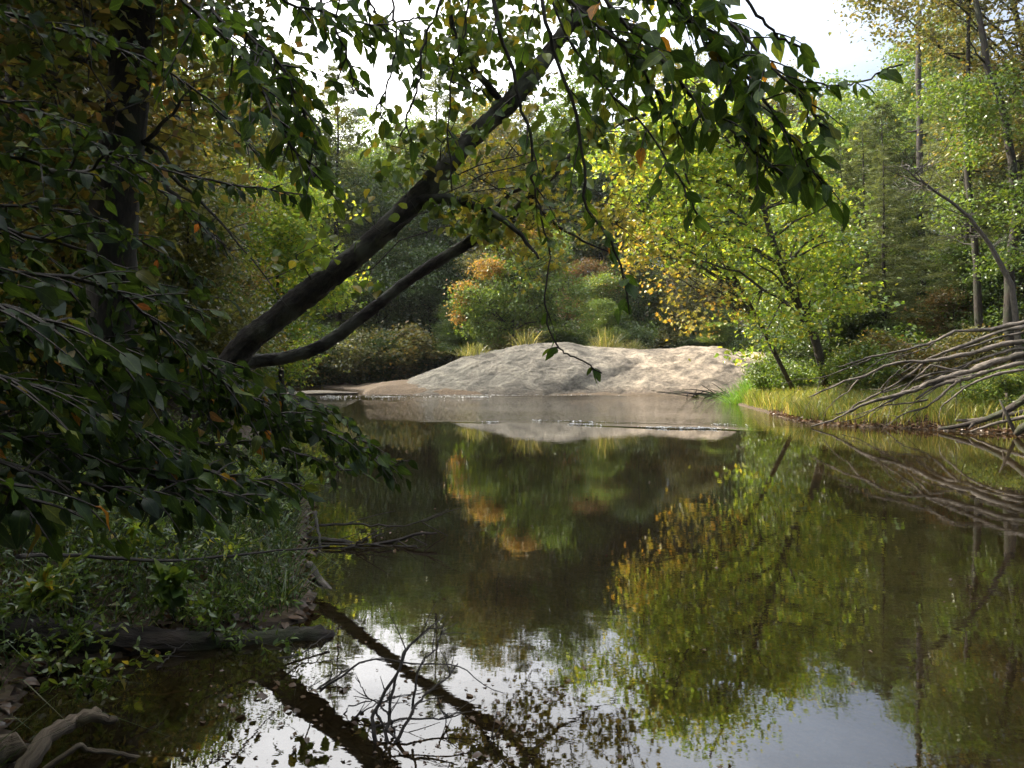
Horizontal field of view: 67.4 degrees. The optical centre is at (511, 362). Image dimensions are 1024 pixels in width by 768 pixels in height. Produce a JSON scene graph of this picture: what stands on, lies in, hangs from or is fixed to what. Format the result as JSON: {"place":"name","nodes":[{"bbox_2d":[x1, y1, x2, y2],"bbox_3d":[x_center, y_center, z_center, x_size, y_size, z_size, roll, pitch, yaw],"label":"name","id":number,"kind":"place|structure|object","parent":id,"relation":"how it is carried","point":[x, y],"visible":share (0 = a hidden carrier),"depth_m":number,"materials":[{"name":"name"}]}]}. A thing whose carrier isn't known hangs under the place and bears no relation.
{"place":"outdoors","nodes":[
{"label":"outdoors","id":0,"kind":"place"},
{"bbox_2d":[0,268,1023,767],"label":"terrain","id":1,"kind":"structure","parent":0,"point":[376,388],"depth_m":5.07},
{"bbox_2d":[0,732,26,767],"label":"driftwood stump","id":2,"kind":"object","parent":1,"relation":"on","point":[15,741],"visible":0.88,"depth_m":3.00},
{"bbox_2d":[50,525,84,612],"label":"weed","id":3,"kind":"object","parent":1,"relation":"on","point":[58,575],"visible":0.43,"depth_m":4.33,"materials":[{"name":"green plant"}]},
{"bbox_2d":[0,0,148,335],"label":"young tree","id":4,"kind":"object","parent":1,"relation":"on","point":[36,67],"visible":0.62,"depth_m":7.62,"materials":[{"name":"green plant"}]},
{"bbox_2d":[0,578,156,672],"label":"weed","id":5,"kind":"object","parent":1,"relation":"on","point":[38,635],"visible":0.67,"depth_m":3.98,"materials":[{"name":"green plant"}]},
{"bbox_2d":[0,103,217,414],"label":"young tree","id":6,"kind":"object","parent":1,"relation":"on","point":[64,259],"visible":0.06,"depth_m":10.12,"materials":[{"name":"green plant"}]},
{"bbox_2d":[69,544,154,618],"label":"weed","id":7,"kind":"object","parent":1,"relation":"on","point":[86,577],"visible":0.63,"depth_m":4.51,"materials":[{"name":"green plant"}]},
{"bbox_2d":[97,517,201,609],"bbox_3d":[-2.194,1.178,4.848,0.382,0.688,0.683,0,0,39],"label":"weed","id":8,"kind":"object","parent":1,"relation":"on","point":[134,544],"visible":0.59,"depth_m":4.70,"materials":[{"name":"green plant"}]},
{"bbox_2d":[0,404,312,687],"bbox_3d":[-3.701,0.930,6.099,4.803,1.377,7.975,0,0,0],"label":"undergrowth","id":9,"kind":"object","parent":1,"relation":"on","point":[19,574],"visible":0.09,"depth_m":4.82,"materials":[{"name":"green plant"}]},
{"bbox_2d":[0,444,320,767],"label":"leaf litter","id":10,"kind":"object","parent":1,"relation":"on","point":[5,705],"visible":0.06,"depth_m":4.76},
{"bbox_2d":[120,512,202,624],"bbox_3d":[-2.184,1.234,4.639,0.655,0.677,0.268,0,0,25],"label":"weed","id":11,"kind":"object","parent":1,"relation":"on","point":[182,555],"visible":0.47,"depth_m":4.61,"materials":[{"name":"green plant"}]},
{"bbox_2d":[0,0,332,446],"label":"dark trunk tree","id":12,"kind":"object","parent":1,"relation":"on","point":[127,208],"visible":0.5,"depth_m":9.36,"materials":[{"name":"green plant"}]},
{"bbox_2d":[0,613,334,653],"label":"rotten log","id":13,"kind":"object","parent":1,"relation":"on","point":[178,639],"visible":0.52,"depth_m":4.24,"materials":[{"name":"brown wood"}]},
{"bbox_2d":[98,587,242,625],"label":"weed","id":14,"kind":"object","parent":1,"relation":"on","point":[173,615],"visible":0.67,"depth_m":4.42,"materials":[{"name":"green plant"}]},
{"bbox_2d":[15,545,329,561],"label":"thin branch","id":15,"kind":"object","parent":1,"relation":"on","point":[22,556],"visible":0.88,"depth_m":4.33,"materials":[{"name":"brown plant"}]},
{"bbox_2d":[84,498,269,573],"bbox_3d":[-2.260,1.227,5.295,1.281,0.548,1.360,0,0,0],"label":"weed","id":16,"kind":"object","parent":1,"relation":"on","point":[230,547],"visible":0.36,"depth_m":5.17,"materials":[{"name":"green plant"}]},
{"bbox_2d":[0,423,357,766],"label":"grass","id":17,"kind":"structure","parent":1,"relation":"on","point":[210,568],"depth_m":5.12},
{"bbox_2d":[11,547,94,616],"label":"leafy sprig","id":18,"kind":"object","parent":17,"relation":"on","point":[33,588],"visible":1,"depth_m":3.40,"materials":[{"name":"green plant"}]},
{"bbox_2d":[147,558,200,609],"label":"leafy sprig","id":19,"kind":"object","parent":17,"relation":"on","point":[173,578],"visible":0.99,"depth_m":4.37,"materials":[{"name":"green plant"}]},
{"bbox_2d":[0,0,369,427],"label":"broadleaf tree","id":20,"kind":"object","parent":1,"relation":"on","point":[107,23],"visible":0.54,"depth_m":9.76,"materials":[{"name":"green plant"}]},
{"bbox_2d":[72,168,303,420],"bbox_3d":[-5.678,-1.082,13.435,3.510,4.672,3.681,0,0,35],"label":"young tree","id":21,"kind":"object","parent":1,"relation":"on","point":[198,263],"visible":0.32,"depth_m":13.37,"materials":[{"name":"green plant"}]},
{"bbox_2d":[146,5,261,184],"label":"broadleaf tree","id":22,"kind":"object","parent":1,"relation":"on","point":[208,156],"visible":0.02,"depth_m":28.57,"materials":[{"name":"green plant"}]},
{"bbox_2d":[0,4,417,562],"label":"beech","id":23,"kind":"object","parent":1,"relation":"on","point":[115,367],"visible":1,"depth_m":2.71,"materials":[{"name":"green plant"}]},
{"bbox_2d":[178,571,245,626],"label":"weed","id":24,"kind":"object","parent":1,"relation":"on","point":[214,607],"visible":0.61,"depth_m":4.52,"materials":[{"name":"green plant"}]},
{"bbox_2d":[155,25,271,189],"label":"broadleaf tree","id":25,"kind":"object","parent":1,"relation":"on","point":[211,57],"visible":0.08,"depth_m":36.79,"materials":[{"name":"green plant"}]},
{"bbox_2d":[138,178,290,380],"bbox_3d":[-6.482,-1.321,16.095,3.829,5.097,4.015,0,0,-32],"label":"young tree","id":26,"kind":"object","parent":1,"relation":"on","point":[242,211],"visible":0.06,"depth_m":15.95,"materials":[{"name":"green plant"}]},
{"bbox_2d":[145,171,296,376],"bbox_3d":[-7.451,-1.680,18.669,4.685,5.946,4.467,0,0,-10],"label":"young tree","id":27,"kind":"object","parent":1,"relation":"on","point":[253,281],"visible":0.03,"depth_m":18.25,"materials":[{"name":"green plant"}]},
{"bbox_2d":[177,586,302,661],"bbox_3d":[-1.480,1.429,4.201,0.752,0.405,0.366,0,0,0],"label":"weed","id":28,"kind":"object","parent":1,"relation":"on","point":[200,602],"visible":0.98,"depth_m":4.27,"materials":[{"name":"green plant"}]},
{"bbox_2d":[205,581,303,630],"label":"weed","id":29,"kind":"object","parent":1,"relation":"on","point":[269,601],"visible":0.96,"depth_m":4.54,"materials":[{"name":"green plant"}]},
{"bbox_2d":[222,38,371,287],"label":"broadleaf tree","id":30,"kind":"object","parent":1,"relation":"on","point":[288,167],"visible":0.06,"depth_m":57.05,"materials":[{"name":"green plant"}]},
{"bbox_2d":[228,165,378,407],"bbox_3d":[-7.963,-2.404,26.029,6.701,8.919,7.027,0,0,14],"label":"young tree","id":31,"kind":"object","parent":1,"relation":"on","point":[288,220],"visible":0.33,"depth_m":25.55,"materials":[{"name":"green plant"}]},
{"bbox_2d":[269,93,380,322],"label":"broadleaf tree","id":32,"kind":"object","parent":1,"relation":"on","point":[339,230],"visible":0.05,"depth_m":67.36,"materials":[{"name":"green plant"}]},
{"bbox_2d":[289,54,390,336],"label":"pine tree","id":33,"kind":"object","parent":1,"relation":"on","point":[336,155],"visible":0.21,"depth_m":59.70,"materials":[{"name":"green plant"}]},
{"bbox_2d":[321,326,402,384],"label":"leafy bush","id":34,"kind":"object","parent":1,"relation":"on","point":[353,366],"visible":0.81,"depth_m":49.95,"materials":[{"name":"green plant"}]},
{"bbox_2d":[333,99,411,241],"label":"broadleaf tree","id":35,"kind":"object","parent":1,"relation":"on","point":[378,148],"visible":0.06,"depth_m":73.19,"materials":[{"name":"green plant"}]},
{"bbox_2d":[314,155,451,339],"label":"broadleaf tree","id":36,"kind":"object","parent":1,"relation":"on","point":[375,189],"visible":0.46,"depth_m":57.07,"materials":[{"name":"green plant"}]},
{"bbox_2d":[344,106,444,333],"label":"broadleaf tree","id":37,"kind":"object","parent":1,"relation":"on","point":[397,141],"visible":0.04,"depth_m":68.14,"materials":[{"name":"green plant"}]},
{"bbox_2d":[351,328,457,382],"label":"leafy bush","id":38,"kind":"object","parent":1,"relation":"on","point":[438,363],"visible":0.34,"depth_m":51.35,"materials":[{"name":"green plant"}]},
{"bbox_2d":[358,319,461,383],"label":"leafy bush","id":39,"kind":"object","parent":1,"relation":"on","point":[419,347],"visible":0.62,"depth_m":50.78,"materials":[{"name":"green plant"}]},
{"bbox_2d":[374,52,489,345],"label":"pine tree","id":40,"kind":"object","parent":1,"relation":"on","point":[437,79],"visible":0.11,"depth_m":60.52,"materials":[{"name":"green plant"}]},
{"bbox_2d":[362,166,505,341],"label":"broadleaf tree","id":41,"kind":"object","parent":1,"relation":"on","point":[430,246],"visible":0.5,"depth_m":55.92,"materials":[{"name":"green plant"}]},
{"bbox_2d":[209,113,683,441],"bbox_3d":[-0.846,-1.219,10.527,6.778,4.977,1.799,0,0,-8],"label":"slender leaning tree","id":42,"kind":"object","parent":1,"relation":"on","point":[342,332],"visible":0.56,"depth_m":10.73,"materials":[{"name":"green plant"}]},
{"bbox_2d":[177,0,730,450],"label":"leaning trunk tree","id":43,"kind":"object","parent":1,"relation":"on","point":[299,299],"visible":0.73,"depth_m":8.92,"materials":[{"name":"green plant"}]},
{"bbox_2d":[432,318,487,357],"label":"leafy bush","id":44,"kind":"object","parent":1,"relation":"on","point":[454,335],"visible":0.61,"depth_m":48.95,"materials":[{"name":"green plant"}]},
{"bbox_2d":[445,246,535,358],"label":"young tree","id":45,"kind":"object","parent":1,"relation":"on","point":[471,273],"visible":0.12,"depth_m":52.51,"materials":[{"name":"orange plant"}]},
{"bbox_2d":[409,90,597,327],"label":"broadleaf tree","id":46,"kind":"object","parent":1,"relation":"on","point":[499,129],"visible":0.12,"depth_m":61.60,"materials":[{"name":"green plant"}]},
{"bbox_2d":[109,0,903,384],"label":"overhanging beech","id":47,"kind":"object","parent":1,"relation":"on","point":[795,166],"visible":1,"depth_m":2.90,"materials":[{"name":"green plant"}]},
{"bbox_2d":[443,218,593,349],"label":"bushy tree","id":48,"kind":"object","parent":1,"relation":"on","point":[493,303],"visible":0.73,"depth_m":45.89,"materials":[{"name":"green plant"}]},
{"bbox_2d":[494,61,620,329],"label":"broadleaf tree","id":49,"kind":"object","parent":1,"relation":"on","point":[555,124],"visible":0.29,"depth_m":63.93,"materials":[{"name":"green plant"}]},
{"bbox_2d":[530,317,615,345],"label":"leafy bush","id":50,"kind":"object","parent":1,"relation":"on","point":[579,330],"visible":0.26,"depth_m":48.52,"materials":[{"name":"green plant"}]},
{"bbox_2d":[407,342,761,394],"bbox_3d":[2.954,0.462,42.894,22.858,3.175,12.879,0,0,0],"label":"granite outcrop","id":51,"kind":"object","parent":1,"relation":"on","point":[526,369],"visible":0.74,"depth_m":39.06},
{"bbox_2d":[532,330,622,345],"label":"leafy bush","id":52,"kind":"object","parent":51,"relation":"on","point":[580,340],"visible":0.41,"depth_m":47.25,"materials":[{"name":"green plant"}]},
{"bbox_2d":[583,297,631,346],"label":"leafy bush","id":53,"kind":"object","parent":51,"relation":"on","point":[606,307],"visible":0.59,"depth_m":48.43,"materials":[{"name":"green plant"}]},
{"bbox_2d":[551,257,617,324],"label":"young tree","id":54,"kind":"object","parent":1,"relation":"on","point":[585,266],"visible":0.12,"depth_m":54.35,"materials":[{"name":"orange plant"}]},
{"bbox_2d":[570,271,622,328],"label":"young tree","id":55,"kind":"object","parent":1,"relation":"on","point":[596,282],"visible":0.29,"depth_m":52.12,"materials":[{"name":"green plant"}]},
{"bbox_2d":[560,111,662,276],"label":"broadleaf tree","id":56,"kind":"object","parent":1,"relation":"on","point":[599,255],"visible":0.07,"depth_m":69.44,"materials":[{"name":"green plant"}]},
{"bbox_2d":[599,317,659,348],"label":"leafy bush","id":57,"kind":"object","parent":1,"relation":"on","point":[641,334],"visible":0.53,"depth_m":48.63,"materials":[{"name":"green plant"}]},
{"bbox_2d":[597,248,677,347],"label":"young tree","id":58,"kind":"object","parent":1,"relation":"on","point":[638,311],"visible":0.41,"depth_m":53.32,"materials":[{"name":"green plant"}]},
{"bbox_2d":[580,110,704,316],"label":"broadleaf tree","id":59,"kind":"object","parent":1,"relation":"on","point":[602,178],"visible":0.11,"depth_m":63.67,"materials":[{"name":"green plant"}]},
{"bbox_2d":[630,262,692,331],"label":"young tree","id":60,"kind":"object","parent":1,"relation":"on","point":[662,296],"visible":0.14,"depth_m":54.79,"materials":[{"name":"green plant"}]},
{"bbox_2d":[620,43,716,275],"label":"broadleaf tree","id":61,"kind":"object","parent":1,"relation":"on","point":[678,65],"visible":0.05,"depth_m":67.33,"materials":[{"name":"green plant"}]},
{"bbox_2d":[657,275,728,348],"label":"young tree","id":62,"kind":"object","parent":1,"relation":"on","point":[688,307],"visible":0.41,"depth_m":51.43,"materials":[{"name":"green plant"}]},
{"bbox_2d":[610,142,798,396],"bbox_3d":[6.467,-2.744,23.279,7.326,8.265,3.164,0,0,-14],"label":"slender maple","id":63,"kind":"object","parent":1,"relation":"on","point":[723,283],"visible":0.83,"depth_m":23.02,"materials":[{"name":"yellow plant"}]},
{"bbox_2d":[653,140,770,316],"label":"broadleaf tree","id":64,"kind":"object","parent":1,"relation":"on","point":[727,223],"visible":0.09,"depth_m":62.64,"materials":[{"name":"green plant"}]},
{"bbox_2d":[693,321,739,351],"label":"leafy bush","id":65,"kind":"object","parent":1,"relation":"on","point":[716,336],"visible":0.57,"depth_m":49.38,"materials":[{"name":"green plant"}]},
{"bbox_2d":[549,77,911,389],"bbox_3d":[6.753,-3.927,24.246,11.489,10.500,6.513,0,0,0],"label":"leaning yellow green tree","id":66,"kind":"object","parent":1,"relation":"on","point":[776,248],"visible":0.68,"depth_m":23.69,"materials":[{"name":"green plant"}]},
{"bbox_2d":[689,373,820,403],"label":"grass clump","id":67,"kind":"object","parent":1,"relation":"on","point":[738,398],"visible":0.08,"depth_m":30.13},
{"bbox_2d":[726,59,822,261],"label":"broadleaf tree","id":68,"kind":"object","parent":1,"relation":"on","point":[790,108],"visible":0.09,"depth_m":65.12,"materials":[{"name":"green plant"}]},
{"bbox_2d":[740,351,819,394],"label":"leafy bush","id":69,"kind":"object","parent":1,"relation":"on","point":[766,370],"visible":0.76,"depth_m":26.71,"materials":[{"name":"green plant"}]},
{"bbox_2d":[714,65,943,337],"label":"broadleaf tree","id":70,"kind":"object","parent":1,"relation":"on","point":[850,118],"visible":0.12,"depth_m":41.28,"materials":[{"name":"green plant"}]},
{"bbox_2d":[764,226,895,382],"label":"young tree","id":71,"kind":"object","parent":1,"relation":"on","point":[807,347],"visible":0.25,"depth_m":28.12,"materials":[{"name":"green plant"}]},
{"bbox_2d":[779,146,893,365],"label":"hemlock tree","id":72,"kind":"object","parent":1,"relation":"on","point":[850,169],"visible":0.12,"depth_m":30.82,"materials":[{"name":"green plant"}]},
{"bbox_2d":[803,337,905,396],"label":"leafy bush","id":73,"kind":"object","parent":1,"relation":"on","point":[831,366],"visible":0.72,"depth_m":23.33,"materials":[{"name":"green plant"}]},
{"bbox_2d":[831,121,925,330],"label":"hemlock tree","id":74,"kind":"object","parent":1,"relation":"on","point":[862,134],"visible":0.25,"depth_m":31.50,"materials":[{"name":"green plant"}]},
{"bbox_2d":[738,379,1023,431],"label":"grass","id":75,"kind":"structure","parent":1,"relation":"on","point":[793,403],"depth_m":20.36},
{"bbox_2d":[809,172,953,322],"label":"young tree","id":76,"kind":"object","parent":1,"relation":"on","point":[908,218],"visible":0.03,"depth_m":37.65,"materials":[{"name":"green plant"}]},
{"bbox_2d":[842,144,931,341],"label":"pine tree","id":77,"kind":"object","parent":1,"relation":"on","point":[893,212],"visible":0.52,"depth_m":28.11,"materials":[{"name":"green plant"}]},
{"bbox_2d":[836,101,948,329],"bbox_3d":[16.356,-5.027,33.706,5.899,13.019,6.024,0,0,39],"label":"hemlock tree","id":78,"kind":"object","parent":1,"relation":"on","point":[895,157],"visible":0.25,"depth_m":33.42,"materials":[{"name":"green plant"}]},
{"bbox_2d":[769,408,1021,433],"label":"leaf litter","id":79,"kind":"object","parent":1,"relation":"on","point":[1002,428],"visible":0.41,"depth_m":18.94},
{"bbox_2d":[837,315,967,385],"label":"leafy bush","id":80,"kind":"object","parent":1,"relation":"on","point":[894,330],"visible":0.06,"depth_m":26.71,"materials":[{"name":"green plant"}]},
{"bbox_2d":[783,320,1023,428],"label":"fallen dead tree","id":81,"kind":"object","parent":1,"relation":"on","point":[958,371],"visible":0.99,"depth_m":18.45,"materials":[{"name":"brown wood"}]},
{"bbox_2d":[831,326,984,393],"bbox_3d":[12.512,0.134,24.416,3.368,2.617,4.322,0,0,-42],"label":"leafy bush","id":82,"kind":"object","parent":1,"relation":"on","point":[921,355],"visible":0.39,"depth_m":23.79,"materials":[{"name":"green plant"}]},
{"bbox_2d":[900,10,933,296],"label":"dead pine","id":83,"kind":"object","parent":1,"relation":"on","point":[919,145],"visible":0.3,"depth_m":37.90,"materials":[{"name":"wood"}]},
{"bbox_2d":[827,0,1023,190],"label":"spreading tree","id":84,"kind":"object","parent":1,"relation":"on","point":[1018,30],"visible":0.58,"depth_m":25.36,"materials":[{"name":"green plant"}]},
{"bbox_2d":[855,2,1018,271],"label":"broadleaf tree","id":85,"kind":"object","parent":1,"relation":"on","point":[890,88],"visible":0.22,"depth_m":59.96,"materials":[{"name":"green plant"}]},
{"bbox_2d":[909,283,973,338],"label":"young tree","id":86,"kind":"object","parent":1,"relation":"on","point":[936,298],"visible":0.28,"depth_m":27.22,"materials":[{"name":"green plant"}]},
{"bbox_2d":[874,123,1023,360],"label":"leaning bare tree","id":87,"kind":"object","parent":1,"relation":"on","point":[1011,287],"visible":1,"depth_m":21.97,"materials":[{"name":"grey plant"}]},
{"bbox_2d":[885,0,1023,331],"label":"pine tree","id":88,"kind":"object","parent":1,"relation":"on","point":[931,183],"visible":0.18,"depth_m":30.21,"materials":[{"name":"green plant"}]},
{"bbox_2d":[896,0,1023,363],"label":"crooked tree","id":89,"kind":"object","parent":1,"relation":"on","point":[1015,190],"visible":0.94,"depth_m":23.57,"materials":[{"name":"green plant"}]},
{"bbox_2d":[913,322,1015,385],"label":"leafy bush","id":90,"kind":"object","parent":1,"relation":"on","point":[968,337],"visible":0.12,"depth_m":24.12,"materials":[{"name":"green plant"}]},
{"bbox_2d":[913,108,1022,350],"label":"pine tree","id":91,"kind":"object","parent":1,"relation":"on","point":[958,263],"visible":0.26,"depth_m":27.59,"materials":[{"name":"green plant"}]},
{"bbox_2d":[918,234,1023,367],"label":"young tree","id":92,"kind":"object","parent":1,"relation":"on","point":[955,254],"visible":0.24,"depth_m":26.77,"materials":[{"name":"green plant"}]},
{"bbox_2d":[926,0,1018,362],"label":"slim trunk tree","id":93,"kind":"object","parent":1,"relation":"on","point":[978,309],"visible":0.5,"depth_m":24.93,"materials":[{"name":"brown plant"}]},
{"bbox_2d":[937,363,1023,416],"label":"round bush","id":94,"kind":"object","parent":1,"relation":"on","point":[1011,385],"visible":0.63,"depth_m":19.00,"materials":[{"name":"green plant"}]},
{"bbox_2d":[938,394,1023,429],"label":"driftwood log","id":95,"kind":"object","parent":1,"relation":"on","point":[1016,404],"visible":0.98,"depth_m":17.22,"materials":[{"name":"grey wood"}]},
{"bbox_2d":[939,235,1023,362],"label":"leafy bush","id":96,"kind":"object","parent":1,"relation":"on","point":[995,285],"visible":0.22,"depth_m":26.03,"materials":[{"name":"green plant"}]},
{"bbox_2d":[949,62,1023,313],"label":"hemlock tree","id":97,"kind":"object","parent":1,"relation":"on","point":[1021,166],"visible":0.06,"depth_m":29.23,"materials":[{"name":"green plant"}]},
{"bbox_2d":[5,386,1023,767],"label":"water","id":98,"kind":"structure","parent":0,"point":[803,568],"depth_m":5.00,"materials":[{"name":"liquid"}]},
{"bbox_2d":[14,706,101,767],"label":"driftwood branch","id":99,"kind":"object","parent":98,"relation":"on","point":[33,756],"visible":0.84,"depth_m":3.06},
{"bbox_2d":[21,601,154,689],"bbox_3d":[-2.222,1.443,3.977,0.293,0.358,0.848,0,0,14],"label":"weed","id":100,"kind":"object","parent":98,"relation":"on","point":[67,650],"visible":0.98,"depth_m":3.95,"materials":[{"name":"green plant"}]},
{"bbox_2d":[43,742,164,767],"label":"bent stick","id":101,"kind":"object","parent":98,"relation":"on","point":[66,754],"visible":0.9,"depth_m":3.04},
{"bbox_2d":[38,633,170,704],"bbox_3d":[-1.815,1.410,3.515,0.536,0.292,0.283,0,0,0],"label":"leafy sprig","id":102,"kind":"object","parent":98,"relation":"on","point":[88,665],"visible":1,"depth_m":3.50,"materials":[{"name":"green plant"}]},
{"bbox_2d":[301,508,459,548],"bbox_3d":[-1.114,1.569,6.739,1.615,0.522,1.070,0,0,0],"label":"brush pile","id":103,"kind":"object","parent":98,"relation":"in","point":[319,538],"visible":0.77,"depth_m":6.85,"materials":[{"name":"brown plant"}]},
{"bbox_2d":[319,601,542,749],"bbox_3d":[-0.388,1.419,3.391,1.031,0.623,0.594,0,0,0],"label":"dead branch","id":104,"kind":"object","parent":98,"relation":"in","point":[373,726],"visible":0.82,"depth_m":3.39,"materials":[{"name":"wood"}]},
{"bbox_2d":[189,471,990,767],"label":"leaf debris","id":105,"kind":"object","parent":98,"relation":"on","point":[437,745],"visible":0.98,"depth_m":3.41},
{"bbox_2d":[155,0,1023,265],"label":"sky","id":106,"kind":"structure","parent":0,"point":[806,20],"materials":[{"name":"white"}]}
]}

